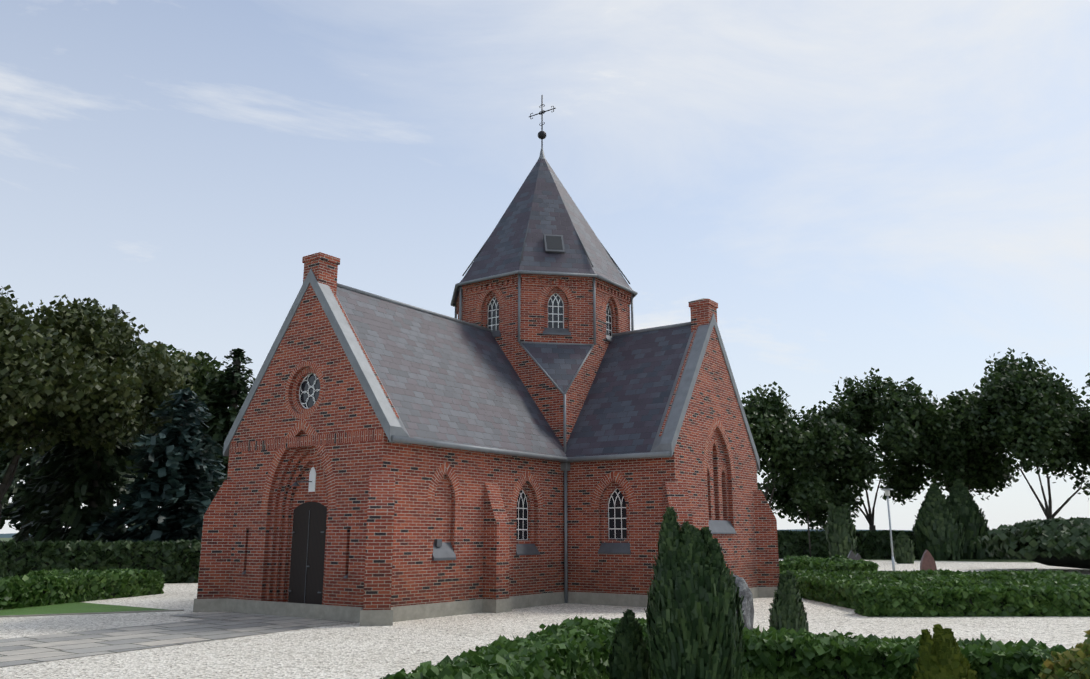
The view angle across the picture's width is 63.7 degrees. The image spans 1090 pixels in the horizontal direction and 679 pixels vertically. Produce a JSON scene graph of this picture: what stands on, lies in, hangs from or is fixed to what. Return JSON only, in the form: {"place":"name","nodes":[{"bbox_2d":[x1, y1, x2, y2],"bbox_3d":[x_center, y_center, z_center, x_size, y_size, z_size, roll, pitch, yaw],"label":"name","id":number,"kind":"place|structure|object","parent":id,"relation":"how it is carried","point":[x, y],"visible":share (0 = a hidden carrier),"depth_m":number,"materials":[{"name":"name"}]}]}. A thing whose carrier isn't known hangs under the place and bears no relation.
{"place":"outdoors","nodes":[
{"label":"outdoors","id":0,"kind":"place"},
{"bbox_2d":[0,315,82,541],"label":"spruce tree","id":1,"kind":"object","parent":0,"point":[17,490],"depth_m":57.70,"materials":[{"name":"green plant"}]},
{"bbox_2d":[1,304,159,542],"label":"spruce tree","id":2,"kind":"object","parent":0,"point":[75,489],"depth_m":40.48,"materials":[{"name":"green plant"}]},
{"bbox_2d":[0,567,164,609],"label":"hedge","id":3,"kind":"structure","parent":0,"point":[59,582],"depth_m":23.63,"materials":[{"name":"green plant"}]},
{"bbox_2d":[0,602,167,615],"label":"lawn","id":4,"kind":"structure","parent":0,"point":[78,607],"depth_m":21.04,"materials":[{"name":"green plant"}]},
{"bbox_2d":[0,551,9,577],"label":"conifer shrub","id":5,"kind":"object","parent":4,"relation":"on","point":[3,565],"depth_m":22.12,"materials":[{"name":"green plant"}]},
{"bbox_2d":[0,609,183,616],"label":"lawn kerb","id":6,"kind":"structure","parent":4,"relation":"on","point":[91,613],"depth_m":19.81,"materials":[{"name":"concrete"}]},
{"bbox_2d":[0,285,197,522],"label":"tree","id":7,"kind":"object","parent":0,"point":[66,370],"depth_m":36.29,"materials":[{"name":"green plant"}]},
{"bbox_2d":[0,539,201,582],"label":"hedge","id":8,"kind":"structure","parent":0,"point":[124,550],"depth_m":32.21,"materials":[{"name":"green plant"}]},
{"bbox_2d":[8,449,214,534],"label":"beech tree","id":9,"kind":"object","parent":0,"point":[19,526],"depth_m":60.94,"materials":[{"name":"green plant"}]},
{"bbox_2d":[0,619,304,666],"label":"paving path","id":10,"kind":"structure","parent":0,"point":[29,649],"depth_m":14.99,"materials":[{"name":"grey stone"}]},
{"bbox_2d":[227,287,398,606],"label":"gable wall","id":11,"kind":"structure","parent":0,"point":[260,548],"depth_m":20.13,"materials":[{"name":"red brick"}]},
{"bbox_2d":[229,429,382,452],"bbox_3d":[-5.582,2.335,20.038,5.300,0.230,0.001,-9,-15,34],"label":"belt course","id":12,"kind":"object","parent":11,"relation":"attached to","point":[354,436],"visible":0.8,"depth_m":19.87,"materials":[{"name":"brick"}]},
{"bbox_2d":[286,462,326,601],"bbox_3d":[-5.350,4.469,19.895,1.320,3.443,0.001,-9,-15,34],"label":"tympanum","id":13,"kind":"object","parent":11,"relation":"attached to","point":[302,494],"visible":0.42,"depth_m":20.18,"materials":[{"name":"brick"}]},
{"bbox_2d":[288,502,326,604],"bbox_3d":[-5.353,4.913,19.791,1.160,2.470,0.020,-9,-15,34],"label":"door","id":14,"kind":"structure","parent":11,"relation":"attached to","point":[314,556],"depth_m":19.80,"materials":[{"name":"brown wood"}]},
{"bbox_2d":[197,252,779,609],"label":"buttresses","id":15,"kind":"structure","parent":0,"point":[215,554],"depth_m":20.83,"materials":[{"name":"red brick"}]},
{"bbox_2d":[299,293,626,539],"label":"glazing bars","id":16,"kind":"object","parent":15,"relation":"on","point":[312,475],"visible":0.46,"depth_m":22.73,"materials":[{"name":"white paint"}]},
{"bbox_2d":[300,236,626,538],"bbox_3d":[-1.754,1.112,25.248,7.928,9.174,11.522,-19,-23,56],"label":"window glass","id":17,"kind":"object","parent":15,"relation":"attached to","point":[554,242],"visible":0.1,"depth_m":22.97,"materials":[{"name":"grey glass"}]},
{"bbox_2d":[242,221,735,603],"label":"window sills","id":18,"kind":"structure","parent":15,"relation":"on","point":[442,551],"depth_m":22.71,"materials":[{"name":"metal"}]},
{"bbox_2d":[454,158,631,303],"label":"tower roof","id":19,"kind":"structure","parent":15,"relation":"on","point":[542,203],"depth_m":27.55,"materials":[{"name":"grey stone"}]},
{"bbox_2d":[539,148,545,159],"bbox_3d":[-0.102,-6.139,29.857,0.600,0.800,0.600,-9,-15,34],"label":"spire cap","id":20,"kind":"object","parent":19,"relation":"on","point":[541,156],"visible":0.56,"depth_m":29.83,"materials":[{"name":"grey metal"}]},
{"bbox_2d":[529,95,555,147],"bbox_3d":[-0.102,-7.413,30.142,1.120,2.170,0.310,-9,-15,34],"label":"cross finial","id":21,"kind":"object","parent":20,"relation":"on","point":[541,134],"visible":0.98,"depth_m":30.10,"materials":[{"name":"metal"}]},
{"bbox_2d":[223,269,759,602],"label":"gutters and flashing","id":22,"kind":"object","parent":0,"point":[395,431],"visible":0.38,"depth_m":22.42,"materials":[{"name":"grey metal"}]},
{"bbox_2d":[261,280,734,510],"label":"brick arches","id":23,"kind":"structure","parent":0,"point":[307,428],"depth_m":20.64,"materials":[{"name":"red brick"}]},
{"bbox_2d":[336,287,690,456],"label":"roof slates","id":24,"kind":"object","parent":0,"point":[445,380],"visible":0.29,"depth_m":23.19,"materials":[{"name":"grey stone"}]},
{"bbox_2d":[0,538,1036,562],"bbox_3d":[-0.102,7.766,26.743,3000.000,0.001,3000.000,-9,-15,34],"label":"ground","id":25,"kind":"structure","parent":0,"point":[967,560],"depth_m":62.95,"materials":[{"name":"green plant"}]},
{"bbox_2d":[0,342,183,468],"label":"beech tree","id":26,"kind":"object","parent":25,"relation":"on","point":[170,347],"depth_m":71.61,"materials":[{"name":"green plant"}]},
{"bbox_2d":[115,341,243,490],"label":"birch tree","id":27,"kind":"object","parent":25,"relation":"on","point":[205,372],"depth_m":53.28,"materials":[{"name":"green plant"}]},
{"bbox_2d":[0,529,912,537],"bbox_3d":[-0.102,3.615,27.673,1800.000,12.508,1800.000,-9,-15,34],"label":"woods","id":28,"kind":"object","parent":25,"relation":"on","point":[9,535],"visible":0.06,"depth_m":840.46,"materials":[{"name":"green plant"}]},
{"bbox_2d":[741,381,850,523],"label":"tree","id":29,"kind":"object","parent":25,"relation":"on","point":[784,443],"depth_m":69.32,"materials":[{"name":"green plant"}]},
{"bbox_2d":[788,469,830,556],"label":"tree","id":30,"kind":"object","parent":25,"relation":"on","point":[807,492],"depth_m":67.31,"materials":[{"name":"green plant"}]},
{"bbox_2d":[783,367,972,530],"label":"tree","id":31,"kind":"object","parent":25,"relation":"on","point":[863,412],"depth_m":71.93,"materials":[{"name":"green plant"}]},
{"bbox_2d":[777,530,1026,559],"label":"hedge","id":32,"kind":"object","parent":25,"relation":"on","point":[787,537],"depth_m":67.77,"materials":[{"name":"green plant"}]},
{"bbox_2d":[912,483,964,560],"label":"thuja cone","id":33,"kind":"object","parent":25,"relation":"on","point":[938,531],"depth_m":63.60,"materials":[{"name":"green plant"}]},
{"bbox_2d":[877,389,1018,505],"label":"tree","id":34,"kind":"object","parent":25,"relation":"on","point":[981,471],"depth_m":73.14,"materials":[{"name":"green plant"}]},
{"bbox_2d":[946,479,989,558],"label":"thuja cone","id":35,"kind":"object","parent":25,"relation":"on","point":[964,507],"visible":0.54,"depth_m":66.40,"materials":[{"name":"green plant"}]},
{"bbox_2d":[953,347,1089,519],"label":"tree","id":36,"kind":"object","parent":25,"relation":"on","point":[1019,409],"depth_m":67.66,"materials":[{"name":"green plant"}]},
{"bbox_2d":[1037,372,1089,482],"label":"tree","id":37,"kind":"object","parent":25,"relation":"on","point":[1066,453],"depth_m":67.72,"materials":[{"name":"green plant"}]},
{"bbox_2d":[458,278,629,447],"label":"tower wall","id":38,"kind":"structure","parent":0,"point":[560,365],"depth_m":25.79,"materials":[{"name":"red brick"}]},
{"bbox_2d":[0,559,1089,678],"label":"gravel yard","id":39,"kind":"structure","parent":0,"point":[354,650],"depth_m":15.75,"materials":[{"name":"grey gravel"}]},
{"bbox_2d":[0,422,133,454],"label":"tree","id":40,"kind":"object","parent":39,"relation":"on","point":[67,440],"depth_m":40.03,"materials":[{"name":"green plant"}]},
{"bbox_2d":[86,388,226,542],"bbox_3d":[-15.571,5.999,36.969,7.609,8.156,7.383,-9,-15,34],"label":"conifer tree","id":41,"kind":"object","parent":39,"relation":"on","point":[174,475],"depth_m":36.24,"materials":[{"name":"green plant"}]},
{"bbox_2d":[182,348,254,528],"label":"fir tree","id":42,"kind":"object","parent":39,"relation":"on","point":[220,425],"depth_m":52.29,"materials":[{"name":"green plant"}]},
{"bbox_2d":[170,611,352,626],"bbox_3d":[-6.097,5.941,18.663,4.600,0.001,1.350,-9,-15,34],"label":"paving apron","id":43,"kind":"object","parent":39,"relation":"on","point":[267,619],"visible":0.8,"depth_m":18.44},
{"bbox_2d":[392,443,563,606],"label":"wall","id":44,"kind":"structure","parent":39,"relation":"on","point":[420,576],"depth_m":20.34,"materials":[{"name":"red brick"}]},
{"bbox_2d":[433,475,451,542],"bbox_3d":[-2.347,3.824,19.836,0.001,1.576,0.700,-9,-15,34],"label":"blind niche","id":45,"kind":"object","parent":44,"relation":"attached to","point":[442,511],"visible":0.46,"depth_m":19.88,"materials":[{"name":"brick"}]},
{"bbox_2d":[193,298,777,625],"bbox_3d":[-1.062,3.288,26.057,12.797,8.440,16.257,-9,-15,34],"label":"plinth stone","id":46,"kind":"object","parent":39,"relation":"on","point":[361,616],"visible":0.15,"depth_m":19.96,"materials":[{"name":"stone"}]},
{"bbox_2d":[567,458,661,594],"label":"wall","id":47,"kind":"structure","parent":39,"relation":"on","point":[591,569],"depth_m":22.70,"materials":[{"name":"red brick"}]},
{"bbox_2d":[644,506,744,678],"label":"conifer shrub","id":48,"kind":"object","parent":39,"relation":"on","point":[694,620],"visible":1,"depth_m":8.46,"materials":[{"name":"green plant"}]},
{"bbox_2d":[380,615,1070,678],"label":"hedge","id":49,"kind":"object","parent":39,"relation":"on","point":[576,647],"depth_m":9.44,"materials":[{"name":"green plant"}]},
{"bbox_2d":[733,574,753,629],"bbox_3d":[3.496,5.082,16.328,0.800,1.402,1.198,-9,-15,34],"label":"memorial boulder","id":50,"kind":"object","parent":39,"relation":"on","point":[747,608],"visible":0.35,"depth_m":16.11,"materials":[{"name":"stone"}]},
{"bbox_2d":[768,570,808,631],"bbox_3d":[3.652,4.122,13.148,0.602,1.291,0.610,-9,-15,34],"label":"conifer shrub","id":51,"kind":"object","parent":39,"relation":"on","point":[786,610],"visible":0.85,"depth_m":13.00,"materials":[{"name":"green plant"}]},
{"bbox_2d":[779,555,878,571],"bbox_3d":[9.244,10.337,39.831,8.452,0.954,9.802,0,-13,-2],"label":"hedge","id":52,"kind":"object","parent":39,"relation":"on","point":[794,562],"depth_m":35.35,"materials":[{"name":"green plant"}]},
{"bbox_2d":[824,554,851,561],"bbox_3d":[12.605,9.598,37.263,1.543,0.931,1.600,-9,-15,34],"label":"small shrub","id":53,"kind":"object","parent":39,"relation":"on","point":[836,558],"visible":0.25,"depth_m":37.15,"materials":[{"name":"green plant"}]},
{"bbox_2d":[825,503,856,557],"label":"thuja","id":54,"kind":"object","parent":39,"relation":"on","point":[840,532],"visible":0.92,"depth_m":53.34,"materials":[{"name":"green plant"}]},
{"bbox_2d":[847,551,856,559],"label":"gravestone","id":55,"kind":"object","parent":39,"relation":"on","point":[851,555],"visible":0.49,"depth_m":43.30,"materials":[{"name":"stone"}]},
{"bbox_2d":[881,489,894,570],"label":"lamp post","id":56,"kind":"object","parent":39,"relation":"on","point":[887,492],"visible":0.83,"depth_m":40.30,"materials":[{"name":"silver metal"}]},
{"bbox_2d":[893,532,914,563],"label":"thuja","id":57,"kind":"object","parent":39,"relation":"on","point":[903,549],"visible":0.94,"depth_m":55.74,"materials":[{"name":"green plant"}]},
{"bbox_2d":[920,550,936,570],"bbox_3d":[15.681,9.211,35.889,0.640,1.177,0.160,0,-13,-2],"label":"gravestone","id":58,"kind":"object","parent":39,"relation":"on","point":[927,562],"visible":0.69,"depth_m":35.83,"materials":[{"name":"red stone"}]},
{"bbox_2d":[779,568,1089,616],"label":"hedge","id":59,"kind":"object","parent":39,"relation":"on","point":[911,593],"depth_m":19.45,"materials":[{"name":"green plant"}]},
{"bbox_2d":[972,517,1089,568],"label":"rhododendron shrub","id":60,"kind":"object","parent":39,"relation":"on","point":[1059,537],"depth_m":42.03,"materials":[{"name":"green plant"}]},
{"bbox_2d":[1037,571,1086,577],"bbox_3d":[15.295,7.152,25.827,1.910,0.728,1.998,-9,-15,34],"label":"small shrub","id":61,"kind":"object","parent":39,"relation":"on","point":[1075,573],"visible":0.19,"depth_m":25.69,"materials":[{"name":"green plant"}]},
{"label":"grass verge","id":62,"kind":"object","parent":39,"relation":"on","visible":0},
{"bbox_2d":[606,609,651,678],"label":"conifer shrub","id":63,"kind":"object","parent":62,"relation":"on","point":[628,658],"visible":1,"depth_m":9.07,"materials":[{"name":"green plant"}]},
{"bbox_2d":[586,662,880,678],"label":"verge grass","id":64,"kind":"structure","parent":62,"relation":"on","point":[746,676],"depth_m":9.92,"materials":[{"name":"green plant"}]},
{"bbox_2d":[912,624,980,678],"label":"shrub","id":65,"kind":"object","parent":62,"relation":"on","point":[941,656],"visible":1,"depth_m":8.35,"materials":[{"name":"green plant"}]},
{"bbox_2d":[1035,630,1089,678],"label":"shrub","id":66,"kind":"object","parent":62,"relation":"on","point":[1072,663],"visible":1,"depth_m":6.80,"materials":[{"name":"green plant"}]},
{"bbox_2d":[0,0,1089,533],"label":"sky","id":67,"kind":"structure","parent":0,"point":[899,188],"materials":[{"name":"blue"}]},
{"bbox_2d":[659,327,757,587],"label":"gable wall","id":68,"kind":"structure","parent":0,"point":[715,496],"depth_m":24.40,"materials":[{"name":"red brick"}]}
]}

